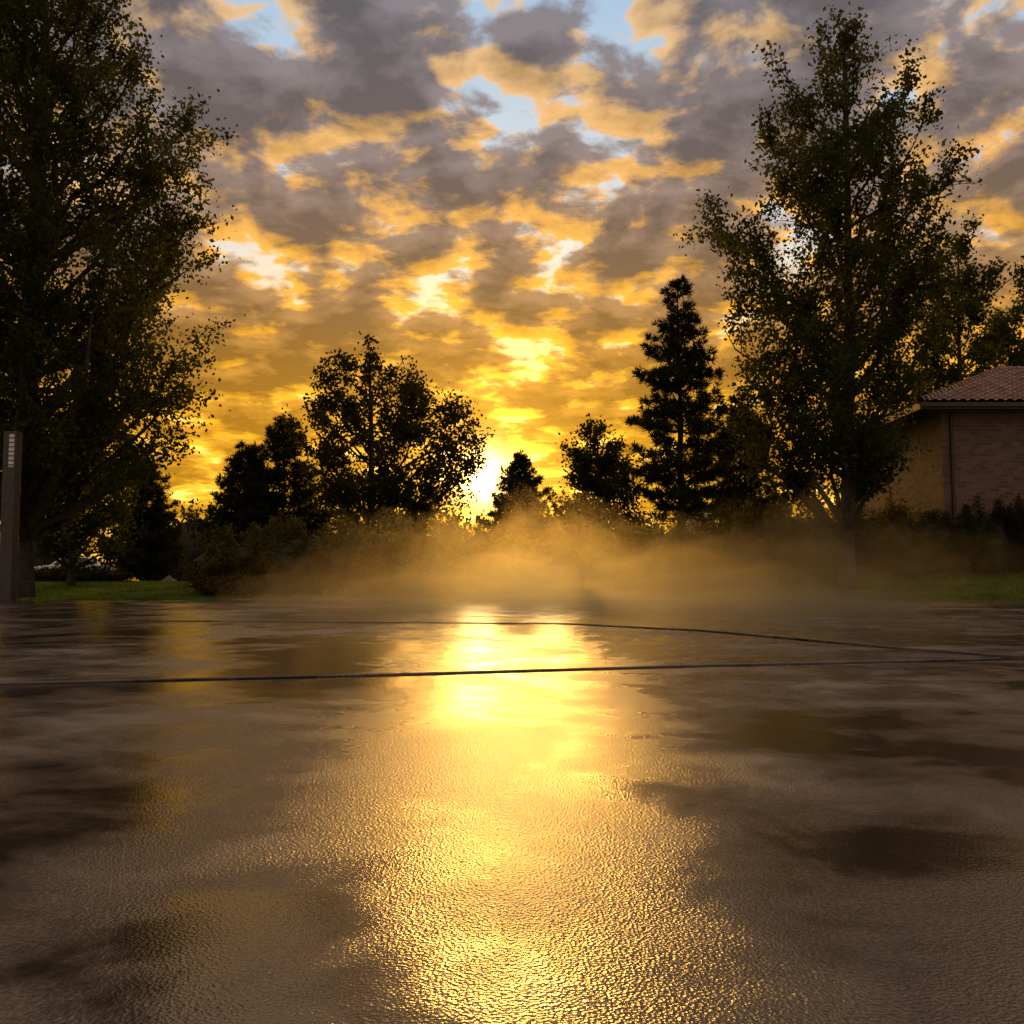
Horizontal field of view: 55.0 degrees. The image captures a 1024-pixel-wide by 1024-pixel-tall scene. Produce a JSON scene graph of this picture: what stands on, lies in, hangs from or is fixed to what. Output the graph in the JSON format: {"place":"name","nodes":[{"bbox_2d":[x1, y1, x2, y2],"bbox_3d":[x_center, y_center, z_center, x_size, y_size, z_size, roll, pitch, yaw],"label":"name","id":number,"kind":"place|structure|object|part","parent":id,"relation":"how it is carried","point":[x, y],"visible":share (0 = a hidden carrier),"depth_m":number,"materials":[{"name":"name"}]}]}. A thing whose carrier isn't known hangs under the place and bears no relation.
{"place":"outdoors","nodes":[
{"label":"outdoors","id":0,"kind":"place"},
{"bbox_2d":[34,557,114,570],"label":"parked car","id":1,"kind":"object","parent":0,"point":[81,560],"visible":0.11,"depth_m":57.22,"materials":[{"name":"paint"}]},
{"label":"side windows","id":2,"kind":"part","parent":1,"relation":"part of","materials":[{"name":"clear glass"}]},
{"bbox_2d":[16,580,261,599],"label":"grass","id":3,"kind":"structure","parent":0,"point":[166,595],"depth_m":35.67,"materials":[{"name":"green plant"}]},
{"bbox_2d":[0,600,1023,1023],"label":"concrete driveway","id":4,"kind":"structure","parent":0,"point":[510,810],"depth_m":2.17,"materials":[{"name":"grey concrete"}]},
{"bbox_2d":[0,431,22,602],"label":"lamp post","id":5,"kind":"object","parent":4,"relation":"on","point":[11,489],"visible":0.98,"depth_m":25.95,"materials":[{"name":"metal"}]},
{"bbox_2d":[0,0,1023,580],"label":"sky","id":6,"kind":"structure","parent":0,"point":[494,193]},
{"bbox_2d":[35,571,1023,599],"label":"lawn","id":7,"kind":"structure","parent":0,"point":[569,594],"depth_m":34.49,"materials":[{"name":"green plant"}]},
{"bbox_2d":[1,408,152,586],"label":"deciduous tree","id":8,"kind":"object","parent":7,"relation":"on","point":[90,530],"visible":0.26,"depth_m":39.72,"materials":[{"name":"green plant"}]},
{"bbox_2d":[34,564,136,582],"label":"hedge","id":9,"kind":"object","parent":7,"relation":"on","point":[56,573],"visible":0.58,"depth_m":43.33,"materials":[{"name":"green plant"}]},
{"bbox_2d":[0,0,244,598],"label":"deciduous tree","id":10,"kind":"object","parent":7,"relation":"on","point":[28,337],"visible":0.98,"depth_m":31.33,"materials":[{"name":"green plant"}]},
{"bbox_2d":[95,461,191,580],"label":"pine tree","id":11,"kind":"object","parent":7,"relation":"on","point":[158,541],"visible":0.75,"depth_m":49.39,"materials":[{"name":"green plant"}]},
{"bbox_2d":[160,576,176,581],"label":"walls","id":12,"kind":"structure","parent":7,"relation":"on","point":[170,577],"depth_m":86.80,"materials":[{"name":"grey stone"}]},
{"bbox_2d":[193,440,289,552],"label":"pine tree","id":13,"kind":"object","parent":7,"relation":"on","point":[245,463],"visible":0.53,"depth_m":45.56,"materials":[{"name":"green plant"}]},
{"bbox_2d":[227,414,338,543],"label":"pine tree","id":14,"kind":"object","parent":7,"relation":"on","point":[298,497],"visible":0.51,"depth_m":46.53,"materials":[{"name":"green plant"}]},
{"bbox_2d":[177,504,491,597],"bbox_3d":[-6.295,1.387,35.330,10.890,3.497,4.836,1,-4,-16],"label":"shrubbery","id":15,"kind":"object","parent":7,"relation":"on","point":[288,561],"visible":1,"depth_m":34.49,"materials":[{"name":"green plant"}]},
{"bbox_2d":[275,331,494,537],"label":"deciduous tree","id":16,"kind":"object","parent":7,"relation":"on","point":[405,426],"visible":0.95,"depth_m":41.01,"materials":[{"name":"green plant"}]},
{"bbox_2d":[33,476,834,581],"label":"distant trees","id":17,"kind":"object","parent":7,"relation":"on","point":[190,537],"visible":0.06,"depth_m":66.58,"materials":[{"name":"green plant"}]},
{"bbox_2d":[464,448,560,545],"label":"pine tree","id":18,"kind":"object","parent":7,"relation":"on","point":[519,488],"visible":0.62,"depth_m":49.51,"materials":[{"name":"green plant"}]},
{"bbox_2d":[545,413,646,587],"bbox_3d":[3.530,-0.471,40.143,4.359,7.178,4.386,0,-4,0],"label":"deciduous tree","id":19,"kind":"object","parent":7,"relation":"on","point":[588,468],"visible":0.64,"depth_m":39.42,"materials":[{"name":"green plant"}]},
{"bbox_2d":[614,273,735,596],"bbox_3d":[5.671,-2.737,34.096,4.253,11.398,4.976,0,-4,0],"label":"pine tree","id":20,"kind":"object","parent":7,"relation":"on","point":[697,468],"visible":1,"depth_m":33.77,"materials":[{"name":"green plant"}]},
{"bbox_2d":[462,495,926,592],"bbox_3d":[7.089,1.293,37.591,19.694,3.825,4.436,0,-4,0],"label":"shrubbery","id":21,"kind":"object","parent":7,"relation":"on","point":[797,550],"visible":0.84,"depth_m":36.58,"materials":[{"name":"green plant"}]},
{"bbox_2d":[686,513,713,587],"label":"tree","id":22,"kind":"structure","parent":7,"relation":"on","point":[687,521],"depth_m":39.27,"materials":[{"name":"green plant"}]},
{"bbox_2d":[701,390,788,581],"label":"pine tree","id":23,"kind":"object","parent":7,"relation":"on","point":[742,493],"visible":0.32,"depth_m":41.13,"materials":[{"name":"green plant"}]},
{"bbox_2d":[673,1,988,597],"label":"deciduous tree","id":24,"kind":"object","parent":7,"relation":"on","point":[837,365],"visible":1,"depth_m":31.30,"materials":[{"name":"green plant"}]},
{"bbox_2d":[668,570,1023,599],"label":"grass","id":25,"kind":"structure","parent":7,"relation":"on","point":[753,594],"depth_m":33.37,"materials":[{"name":"green plant"}]},
{"bbox_2d":[854,410,1023,571],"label":"walls","id":26,"kind":"structure","parent":7,"relation":"on","point":[989,454],"depth_m":36.06,"materials":[{"name":"brick"}]},
{"bbox_2d":[866,409,1023,435],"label":"soffit","id":27,"kind":"structure","parent":26,"relation":"on","point":[920,413],"depth_m":36.88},
{"bbox_2d":[881,402,1023,423],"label":"fascia","id":28,"kind":"structure","parent":26,"relation":"attached to","point":[916,407],"depth_m":35.36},
{"bbox_2d":[884,370,992,417],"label":"roof","id":29,"kind":"structure","parent":28,"relation":"on","point":[916,402],"depth_m":37.36,"materials":[{"name":"tile"}]},
{"bbox_2d":[922,368,1023,400],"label":"roof front","id":30,"kind":"structure","parent":28,"relation":"on","point":[1003,384],"depth_m":37.43,"materials":[{"name":"tile"}]},
{"bbox_2d":[916,367,1000,401],"bbox_3d":[17.585,-4.984,38.355,0.300,2.678,8.233,-4,-6,45],"label":"hip cap","id":31,"kind":"object","parent":30,"relation":"attached to","point":[959,383],"visible":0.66,"depth_m":37.76,"materials":[{"name":"tile"}]},
{"bbox_2d":[931,399,1023,401],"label":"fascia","id":32,"kind":"structure","parent":28,"relation":"on","point":[988,400],"depth_m":43.45,"materials":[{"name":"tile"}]},
{"bbox_2d":[998,366,1023,368],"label":"ridge cap","id":33,"kind":"object","parent":32,"relation":"attached to","point":[1010,367],"visible":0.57,"depth_m":41.21,"materials":[{"name":"tile"}]},
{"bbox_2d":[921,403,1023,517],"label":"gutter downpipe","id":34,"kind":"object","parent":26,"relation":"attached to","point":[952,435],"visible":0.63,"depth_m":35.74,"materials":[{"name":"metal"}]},
{"bbox_2d":[871,209,1023,402],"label":"deciduous tree","id":35,"kind":"object","parent":7,"relation":"on","point":[994,344],"visible":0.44,"depth_m":51.51,"materials":[{"name":"green plant"}]},
{"bbox_2d":[875,493,1023,577],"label":"hedge","id":36,"kind":"object","parent":7,"relation":"on","point":[982,543],"visible":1,"depth_m":34.68,"materials":[{"name":"green plant"}]}
]}

